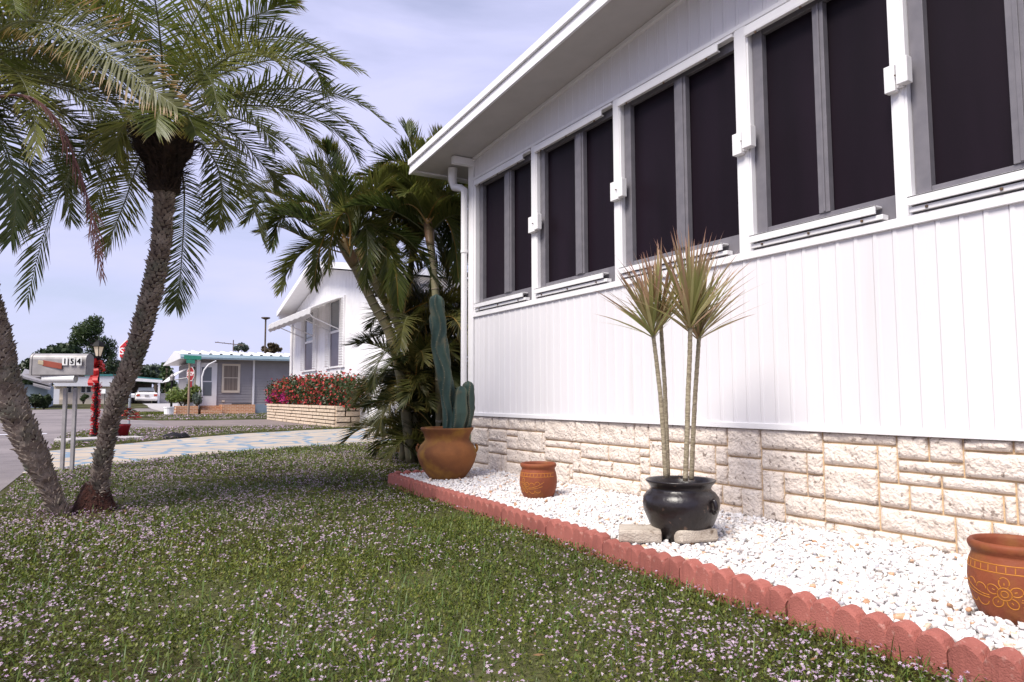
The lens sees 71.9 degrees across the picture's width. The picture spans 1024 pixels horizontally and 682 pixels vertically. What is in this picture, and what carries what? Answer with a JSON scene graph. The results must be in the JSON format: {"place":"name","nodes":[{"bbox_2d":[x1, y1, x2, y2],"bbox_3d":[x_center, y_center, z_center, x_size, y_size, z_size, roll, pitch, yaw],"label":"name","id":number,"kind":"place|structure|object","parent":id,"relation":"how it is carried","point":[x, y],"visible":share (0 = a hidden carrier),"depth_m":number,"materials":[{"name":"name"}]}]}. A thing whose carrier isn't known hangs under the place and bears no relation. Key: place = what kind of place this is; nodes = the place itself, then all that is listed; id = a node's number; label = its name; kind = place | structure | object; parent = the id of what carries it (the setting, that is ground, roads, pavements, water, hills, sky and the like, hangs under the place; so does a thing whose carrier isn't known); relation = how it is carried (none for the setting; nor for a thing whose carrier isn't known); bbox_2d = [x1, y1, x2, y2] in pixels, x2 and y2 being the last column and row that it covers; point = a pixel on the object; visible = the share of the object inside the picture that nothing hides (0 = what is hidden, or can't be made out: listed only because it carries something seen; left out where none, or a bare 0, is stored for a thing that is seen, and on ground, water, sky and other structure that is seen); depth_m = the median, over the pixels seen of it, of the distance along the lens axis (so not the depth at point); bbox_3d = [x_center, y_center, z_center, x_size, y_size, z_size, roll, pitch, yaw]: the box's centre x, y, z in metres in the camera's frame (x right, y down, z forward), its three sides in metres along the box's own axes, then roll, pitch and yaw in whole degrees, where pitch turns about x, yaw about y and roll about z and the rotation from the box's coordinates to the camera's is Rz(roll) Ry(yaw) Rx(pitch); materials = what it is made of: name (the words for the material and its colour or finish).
{"place":"outdoors","nodes":[
{"label":"outdoors","id":0,"kind":"place"},
{"bbox_2d":[0,416,166,490],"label":"road","id":1,"kind":"structure","parent":0,"point":[11,469],"depth_m":16.32,"materials":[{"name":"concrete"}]},
{"bbox_2d":[119,339,130,423],"bbox_3d":[-10.107,1.139,18.710,0.649,2.374,0.070,0,-5,0],"label":"stop sign","id":2,"kind":"object","parent":1,"relation":"on","point":[121,348],"visible":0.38,"depth_m":18.74,"materials":[{"name":"red metal"}]},
{"bbox_2d":[31,408,163,416],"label":"road","id":3,"kind":"structure","parent":0,"point":[58,412],"depth_m":38.27,"materials":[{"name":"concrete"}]},
{"bbox_2d":[29,393,43,409],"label":"dark bush","id":4,"kind":"object","parent":3,"relation":"on","point":[35,400],"visible":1,"depth_m":40.62,"materials":[{"name":"green plant"}]},
{"bbox_2d":[38,394,52,409],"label":"dark bush","id":5,"kind":"object","parent":3,"relation":"on","point":[47,400],"visible":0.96,"depth_m":40.83,"materials":[{"name":"green plant"}]},
{"bbox_2d":[142,403,177,410],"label":"driveway","id":6,"kind":"structure","parent":0,"point":[157,406],"depth_m":49.86,"materials":[{"name":"concrete"}]},
{"bbox_2d":[133,388,157,403],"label":"parked car","id":7,"kind":"object","parent":6,"relation":"on","point":[146,394],"visible":0.9,"depth_m":63.22,"materials":[{"name":"white paint"}]},
{"bbox_2d":[23,428,395,472],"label":"driveway","id":8,"kind":"structure","parent":0,"point":[149,450],"depth_m":12.28,"materials":[{"name":"white concrete"}]},
{"bbox_2d":[155,419,307,427],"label":"cross street","id":9,"kind":"structure","parent":0,"point":[200,423],"depth_m":22.44,"materials":[{"name":"grey asphalt"}]},
{"bbox_2d":[0,0,579,386],"label":"sky","id":10,"kind":"structure","parent":0,"point":[425,61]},
{"bbox_2d":[0,401,991,681],"bbox_3d":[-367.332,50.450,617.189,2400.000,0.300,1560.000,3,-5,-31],"label":"ground","id":11,"kind":"structure","parent":0,"point":[444,649],"depth_m":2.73,"materials":[{"name":"green plant"}]},
{"bbox_2d":[20,369,53,407],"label":"awning house","id":12,"kind":"structure","parent":11,"relation":"on","point":[38,386],"depth_m":42.95,"materials":[{"name":"metal"}]},
{"bbox_2d":[19,341,82,385],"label":"oak tree","id":13,"kind":"object","parent":11,"relation":"on","point":[71,347],"visible":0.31,"depth_m":70.64,"materials":[{"name":"green plant"}]},
{"bbox_2d":[53,389,59,403],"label":"white gate","id":14,"kind":"structure","parent":11,"relation":"on","point":[56,396],"depth_m":59.76,"materials":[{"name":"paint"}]},
{"bbox_2d":[29,353,93,473],"bbox_3d":[-4.907,0.810,7.670,0.583,1.360,0.221,0,-5,-2],"label":"mailbox","id":15,"kind":"object","parent":11,"relation":"on","point":[59,368],"visible":0.91,"depth_m":7.64,"materials":[{"name":"metal"}]},
{"bbox_2d":[29,353,39,375],"bbox_3d":[-5.185,0.253,7.687,0.020,0.244,0.182,0,-5,-5],"label":"door","id":16,"kind":"structure","parent":15,"relation":"in","point":[30,366],"depth_m":7.60,"materials":[{"name":"metal"}]},
{"bbox_2d":[30,503,133,521],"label":"bare soil","id":17,"kind":"structure","parent":11,"relation":"on","point":[86,515],"depth_m":4.93,"materials":[{"name":"brown soil"}]},
{"bbox_2d":[80,393,89,403],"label":"bush","id":18,"kind":"object","parent":11,"relation":"on","point":[84,397],"visible":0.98,"depth_m":60.34,"materials":[{"name":"green plant"}]},
{"bbox_2d":[67,313,104,352],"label":"drooping tree","id":19,"kind":"object","parent":11,"relation":"on","point":[85,333],"visible":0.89,"depth_m":73.49,"materials":[{"name":"green plant"}]},
{"bbox_2d":[91,340,105,436],"bbox_3d":[-8.385,0.971,14.264,0.242,1.998,0.280,3,-5,-31],"label":"lamp post","id":20,"kind":"object","parent":11,"relation":"on","point":[98,346],"visible":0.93,"depth_m":14.23,"materials":[{"name":"red metal"}]},
{"bbox_2d":[89,382,101,434],"bbox_3d":[-8.383,1.357,14.233,0.207,1.064,0.208,3,-5,-31],"label":"tinsel garland","id":21,"kind":"object","parent":20,"relation":"attached to","point":[93,409],"visible":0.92,"depth_m":14.20},
{"bbox_2d":[87,358,105,385],"bbox_3d":[-8.386,0.626,14.231,0.337,0.552,0.147,0,-5,0],"label":"ribbon bow","id":22,"kind":"object","parent":20,"relation":"attached to","point":[93,378],"visible":0.72,"depth_m":14.20,"materials":[{"name":"red fabric"}]},
{"bbox_2d":[54,436,143,442],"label":"paving slab","id":23,"kind":"structure","parent":11,"relation":"on","point":[81,439],"depth_m":13.13,"materials":[{"name":"concrete"}]},
{"bbox_2d":[80,335,118,373],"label":"drooping tree","id":24,"kind":"object","parent":11,"relation":"on","point":[110,357],"visible":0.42,"depth_m":72.63,"materials":[{"name":"green plant"}]},
{"bbox_2d":[99,389,105,403],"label":"yard sign","id":25,"kind":"object","parent":11,"relation":"on","point":[103,391],"visible":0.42,"depth_m":57.72,"materials":[{"name":"white"}]},
{"bbox_2d":[53,374,168,403],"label":"carport house","id":26,"kind":"structure","parent":11,"relation":"on","point":[82,386],"depth_m":61.70,"materials":[{"name":"white paint"}]},
{"bbox_2d":[66,386,71,392],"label":"window","id":27,"kind":"structure","parent":26,"relation":"in","point":[69,387],"depth_m":60.88,"materials":[{"name":"white glass"}]},
{"bbox_2d":[81,386,85,392],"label":"window","id":28,"kind":"structure","parent":26,"relation":"in","point":[83,388],"depth_m":61.40,"materials":[{"name":"white glass"}]},
{"bbox_2d":[86,386,90,392],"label":"window","id":29,"kind":"structure","parent":26,"relation":"in","point":[88,390],"depth_m":61.59,"materials":[{"name":"white glass"}]},
{"bbox_2d":[0,0,224,516],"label":"date palm","id":30,"kind":"object","parent":11,"relation":"on","point":[23,431],"visible":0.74,"depth_m":4.78,"materials":[{"name":"green plant"}]},
{"bbox_2d":[118,407,141,435],"bbox_3d":[-8.048,1.671,14.605,0.702,0.653,0.718,3,-5,-31],"label":"poinsettia","id":31,"kind":"object","parent":11,"relation":"on","point":[124,429],"visible":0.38,"depth_m":14.52,"materials":[{"name":"red plant"}]},
{"bbox_2d":[112,361,158,383],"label":"round tree","id":32,"kind":"object","parent":11,"relation":"on","point":[148,373],"visible":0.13,"depth_m":79.29,"materials":[{"name":"green plant"}]},
{"bbox_2d":[144,363,161,392],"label":"grey tree","id":33,"kind":"object","parent":11,"relation":"on","point":[152,367],"visible":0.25,"depth_m":84.76,"materials":[{"name":"green plant"}]},
{"bbox_2d":[158,362,177,401],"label":"slim tree","id":34,"kind":"object","parent":11,"relation":"on","point":[166,373],"visible":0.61,"depth_m":71.94,"materials":[{"name":"green plant"}]},
{"bbox_2d":[169,374,174,406],"bbox_3d":[-16.696,2.600,34.649,0.242,2.008,0.280,3,-5,-31],"label":"yard lamp","id":35,"kind":"object","parent":11,"relation":"on","point":[172,377],"visible":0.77,"depth_m":34.63,"materials":[{"name":"white metal"}]},
{"bbox_2d":[162,432,189,438],"bbox_3d":[-6.803,1.917,14.309,0.507,0.143,0.520,3,-5,-31],"label":"rubber cover","id":36,"kind":"object","parent":11,"relation":"on","point":[178,435],"visible":0.94,"depth_m":14.15,"materials":[{"name":"black rubber"}]},
{"bbox_2d":[174,406,197,414],"bbox_3d":[-15.705,3.367,34.008,0.982,0.473,1.000,3,-5,-31],"label":"brick planter","id":37,"kind":"object","parent":11,"relation":"on","point":[183,410],"visible":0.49,"depth_m":33.55,"materials":[{"name":"brick"}]},
{"bbox_2d":[165,384,201,405],"bbox_3d":[-15.814,2.646,33.939,1.671,1.225,1.040,3,-5,-31],"label":"bush","id":38,"kind":"object","parent":37,"relation":"in","point":[174,395],"visible":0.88,"depth_m":33.79,"materials":[{"name":"green plant"}]},
{"bbox_2d":[191,392,202,405],"bbox_3d":[-15.163,2.831,34.014,0.567,0.956,0.830,3,-5,-31],"label":"bush","id":39,"kind":"object","parent":37,"relation":"in","point":[196,399],"visible":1,"depth_m":33.87,"materials":[{"name":"green plant"}]},
{"bbox_2d":[184,355,200,416],"bbox_3d":[-14.070,1.954,30.900,0.859,2.691,0.335,-2,-5,24],"label":"stop sign","id":40,"kind":"object","parent":11,"relation":"on","point":[190,372],"visible":0.99,"depth_m":30.96,"materials":[{"name":"brown wood"}]},
{"bbox_2d":[0,0,398,513],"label":"date palm","id":41,"kind":"object","parent":11,"relation":"on","point":[163,147],"visible":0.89,"depth_m":5.04,"materials":[{"name":"green plant"}]},
{"bbox_2d":[162,350,289,413],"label":"grey house","id":42,"kind":"structure","parent":11,"relation":"on","point":[232,382],"depth_m":35.79,"materials":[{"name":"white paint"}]},
{"bbox_2d":[192,371,195,387],"bbox_3d":[-16.226,2.134,36.014,0.080,1.150,0.900,3,-5,-31],"label":"side window","id":43,"kind":"structure","parent":42,"relation":"in","point":[193,381],"depth_m":35.67,"materials":[{"name":"grey glass"}]},
{"bbox_2d":[200,363,216,405],"bbox_3d":[-15.084,2.146,35.116,0.757,2.120,0.056,3,-5,-31],"label":"door","id":44,"kind":"structure","parent":42,"relation":"in","point":[210,373],"depth_m":35.11,"materials":[{"name":"white paint"}]},
{"bbox_2d":[215,340,242,351],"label":"tv antenna","id":45,"kind":"object","parent":42,"relation":"attached to","point":[230,343],"visible":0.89,"depth_m":41.52,"materials":[{"name":"grey metal"}]},
{"bbox_2d":[221,364,239,392],"bbox_3d":[-14.188,1.883,35.670,0.859,1.450,0.056,3,-5,-31],"label":"window","id":46,"kind":"structure","parent":42,"relation":"in","point":[230,372],"depth_m":35.64,"materials":[{"name":"white glass"}]},
{"bbox_2d":[234,342,248,352],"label":"palm top","id":47,"kind":"object","parent":11,"relation":"on","point":[244,348],"visible":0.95,"depth_m":65.78,"materials":[{"name":"green plant"}]},
{"bbox_2d":[261,317,269,353],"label":"street light","id":48,"kind":"object","parent":11,"relation":"on","point":[265,318],"visible":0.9,"depth_m":57.89,"materials":[{"name":"grey metal"}]},
{"bbox_2d":[261,342,282,352],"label":"brown tree","id":49,"kind":"object","parent":11,"relation":"on","point":[273,347],"visible":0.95,"depth_m":67.35,"materials":[{"name":"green plant"}]},
{"bbox_2d":[267,404,359,427],"bbox_3d":[-6.224,2.384,22.923,1.640,0.637,8.527,3,-5,-31],"label":"stone planter","id":50,"kind":"object","parent":11,"relation":"on","point":[329,416],"visible":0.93,"depth_m":20.66,"materials":[{"name":"stone"}]},
{"bbox_2d":[264,369,365,410],"bbox_3d":[-6.617,1.637,22.760,0.970,1.347,10.304,3,-5,-31],"label":"flowering hedge","id":51,"kind":"object","parent":50,"relation":"in","point":[310,390],"visible":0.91,"depth_m":21.37,"materials":[{"name":"red plant"}]},
{"bbox_2d":[235,117,467,462],"bbox_3d":[-1.352,-0.624,8.610,3.690,4.228,2.754,3,-5,-31],"label":"areca palm","id":52,"kind":"object","parent":11,"relation":"on","point":[414,210],"visible":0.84,"depth_m":8.09,"materials":[{"name":"plant"}]},
{"bbox_2d":[268,261,467,427],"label":"white house","id":53,"kind":"structure","parent":11,"relation":"on","point":[325,320],"depth_m":21.78,"materials":[{"name":"paint"}]},
{"bbox_2d":[304,311,312,371],"bbox_3d":[-6.880,0.022,23.963,0.050,2.028,1.121,3,-5,-31],"label":"window","id":54,"kind":"structure","parent":53,"relation":"in","point":[308,340],"depth_m":24.04,"materials":[{"name":"white paint"}]},
{"bbox_2d":[329,299,339,367],"bbox_3d":[-5.364,-0.222,21.419,0.050,2.075,1.028,3,-5,-31],"label":"window","id":55,"kind":"structure","parent":53,"relation":"in","point":[334,305],"depth_m":21.49,"materials":[{"name":"white paint"}]},
{"bbox_2d":[388,473,413,491],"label":"edging block","id":56,"kind":"structure","parent":11,"relation":"on","point":[400,480],"depth_m":6.26,"materials":[{"name":"red concrete"}]},
{"bbox_2d":[335,245,471,466],"bbox_3d":[-0.942,0.284,9.259,2.667,2.778,3.737,1,-5,-9],"label":"areca palm","id":57,"kind":"object","parent":11,"relation":"on","point":[384,378],"visible":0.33,"depth_m":8.31,"materials":[{"name":"green plant"}]},
{"bbox_2d":[339,276,467,458],"bbox_3d":[-0.866,0.355,9.297,2.844,2.593,3.833,3,-5,-31],"label":"areca palm","id":58,"kind":"object","parent":11,"relation":"on","point":[420,361],"visible":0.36,"depth_m":8.21,"materials":[{"name":"green plant"}]},
{"bbox_2d":[394,470,423,474],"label":"edging block","id":59,"kind":"structure","parent":11,"relation":"on","point":[408,472],"depth_m":6.65,"materials":[{"name":"red concrete"}]},
{"bbox_2d":[410,480,439,500],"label":"edging block","id":60,"kind":"structure","parent":11,"relation":"on","point":[424,488],"depth_m":5.79,"materials":[{"name":"red concrete"}]},
{"bbox_2d":[435,487,468,511],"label":"edging block","id":61,"kind":"structure","parent":11,"relation":"on","point":[453,497],"depth_m":5.28,"materials":[{"name":"red concrete"}]},
{"bbox_2d":[465,495,506,523],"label":"edging block","id":62,"kind":"structure","parent":11,"relation":"on","point":[479,504],"depth_m":4.78,"materials":[{"name":"red concrete"}]},
{"bbox_2d":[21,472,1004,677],"bbox_3d":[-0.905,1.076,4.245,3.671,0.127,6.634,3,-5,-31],"label":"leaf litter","id":63,"kind":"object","parent":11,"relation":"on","point":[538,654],"visible":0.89,"depth_m":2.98,"materials":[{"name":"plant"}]},
{"bbox_2d":[501,506,549,539],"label":"edging block","id":64,"kind":"structure","parent":11,"relation":"on","point":[519,517],"depth_m":4.27,"materials":[{"name":"red concrete"}]},
{"bbox_2d":[546,518,610,559],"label":"edging block","id":65,"kind":"structure","parent":11,"relation":"on","point":[568,531],"depth_m":3.77,"materials":[{"name":"red concrete"}]},
{"bbox_2d":[602,539,684,585],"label":"edging block","id":66,"kind":"structure","parent":11,"relation":"on","point":[648,560],"depth_m":3.27,"materials":[{"name":"red concrete"}]},
{"bbox_2d":[400,466,1023,655],"bbox_3d":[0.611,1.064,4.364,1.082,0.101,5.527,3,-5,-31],"label":"gravel","id":67,"kind":"structure","parent":11,"relation":"on","point":[853,577],"depth_m":3.11,"materials":[{"name":"white gravel"}]},
{"bbox_2d":[416,426,477,479],"bbox_3d":[-0.575,0.999,6.254,0.524,0.468,0.524,3,-5,-31],"label":"clay pot","id":68,"kind":"object","parent":67,"relation":"on","point":[445,453],"visible":0.88,"depth_m":6.07,"materials":[{"name":"ceramic"}]},
{"bbox_2d":[428,294,475,427],"bbox_3d":[-0.527,0.197,6.235,0.447,1.219,0.226,0,-5,-8],"label":"cactus","id":69,"kind":"object","parent":68,"relation":"on","point":[458,406],"visible":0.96,"depth_m":6.18,"materials":[{"name":"green plant"}]},
{"bbox_2d":[519,461,556,498],"bbox_3d":[0.188,1.001,5.045,0.269,0.263,0.268,3,-5,-31],"label":"terracotta pot","id":70,"kind":"object","parent":67,"relation":"on","point":[538,479],"visible":0.97,"depth_m":4.94,"materials":[{"name":"ceramic"}]},
{"bbox_2d":[619,524,661,542],"bbox_3d":[0.642,0.966,3.546,0.210,0.062,0.150,-1,-2,9],"label":"concrete brick","id":71,"kind":"object","parent":67,"relation":"on","point":[636,533],"visible":0.89,"depth_m":3.48,"materials":[{"name":"beige concrete"}]},
{"bbox_2d":[642,475,719,543],"bbox_3d":[0.860,0.864,3.592,0.385,0.320,0.385,0,-5,-2],"label":"black pot","id":72,"kind":"object","parent":67,"relation":"on","point":[673,505],"visible":0.84,"depth_m":3.45,"materials":[{"name":"ceramic"}]},
{"bbox_2d":[595,226,761,481],"bbox_3d":[0.851,0.065,3.541,0.894,1.280,0.827,3,-5,-31],"label":"dracaena","id":73,"kind":"object","parent":72,"relation":"in","point":[695,298],"visible":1,"depth_m":3.51,"materials":[{"name":"green plant"}]},
{"bbox_2d":[674,528,717,543],"bbox_3d":[0.904,0.957,3.471,0.210,0.062,0.075,1,-13,-17],"label":"concrete brick","id":74,"kind":"object","parent":67,"relation":"on","point":[690,536],"visible":0.95,"depth_m":3.44,"materials":[{"name":"beige concrete"}]},
{"bbox_2d":[967,533,1023,626],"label":"terracotta pot","id":75,"kind":"object","parent":67,"relation":"on","point":[995,569],"visible":0.98,"depth_m":2.27,"materials":[{"name":"ceramic"}]},
{"bbox_2d":[408,0,1023,554],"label":"mobile home","id":76,"kind":"object","parent":11,"relation":"on","point":[844,178],"visible":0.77,"depth_m":4.05,"materials":[{"name":"white"}]},
{"bbox_2d":[480,153,531,310],"bbox_3d":[-0.051,-1.005,6.726,0.060,1.362,1.029,3,-5,-31],"label":"window","id":77,"kind":"structure","parent":76,"relation":"in","point":[505,198],"depth_m":6.68,"materials":[{"name":"grey metal"}]},
{"bbox_2d":[540,108,614,297],"bbox_3d":[0.532,-1.084,5.747,0.060,1.362,1.050,3,-5,-31],"label":"window","id":78,"kind":"structure","parent":76,"relation":"in","point":[577,170],"depth_m":5.69,"materials":[{"name":"grey metal"}]},
{"bbox_2d":[624,40,739,277],"bbox_3d":[1.123,-1.164,4.754,0.060,1.362,1.075,3,-5,-31],"label":"window","id":79,"kind":"structure","parent":76,"relation":"in","point":[681,172],"depth_m":4.69,"materials":[{"name":"grey metal"}]},
{"bbox_2d":[752,0,895,248],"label":"window","id":80,"kind":"structure","parent":76,"relation":"in","point":[823,114],"depth_m":3.81,"materials":[{"name":"grey metal"}]},
{"bbox_2d":[907,0,1023,213],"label":"window","id":81,"kind":"structure","parent":76,"relation":"in","point":[967,86],"depth_m":3.21,"materials":[{"name":"grey metal"}]},
{"bbox_2d":[680,558,793,622],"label":"edging block","id":82,"kind":"structure","parent":11,"relation":"on","point":[763,594],"depth_m":2.76,"materials":[{"name":"red concrete"}]},
{"bbox_2d":[787,591,954,677],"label":"edging block","id":83,"kind":"structure","parent":11,"relation":"on","point":[881,629],"depth_m":2.26,"materials":[{"name":"red concrete"}]},
{"bbox_2d":[948,637,1023,681],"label":"edging block","id":84,"kind":"structure","parent":11,"relation":"on","point":[974,657],"depth_m":1.98,"materials":[{"name":"red concrete"}]},
{"label":"sidewalk","id":85,"kind":"structure","parent":0,"visible":0},
{"bbox_2d":[163,407,174,414],"bbox_3d":[-15.989,3.268,32.914,0.468,0.400,0.480,3,-5,-31],"label":"white urn","id":86,"kind":"object","parent":85,"relation":"on","point":[168,410],"visible":0.74,"depth_m":32.74,"materials":[{"name":"ceramic"}]}
]}

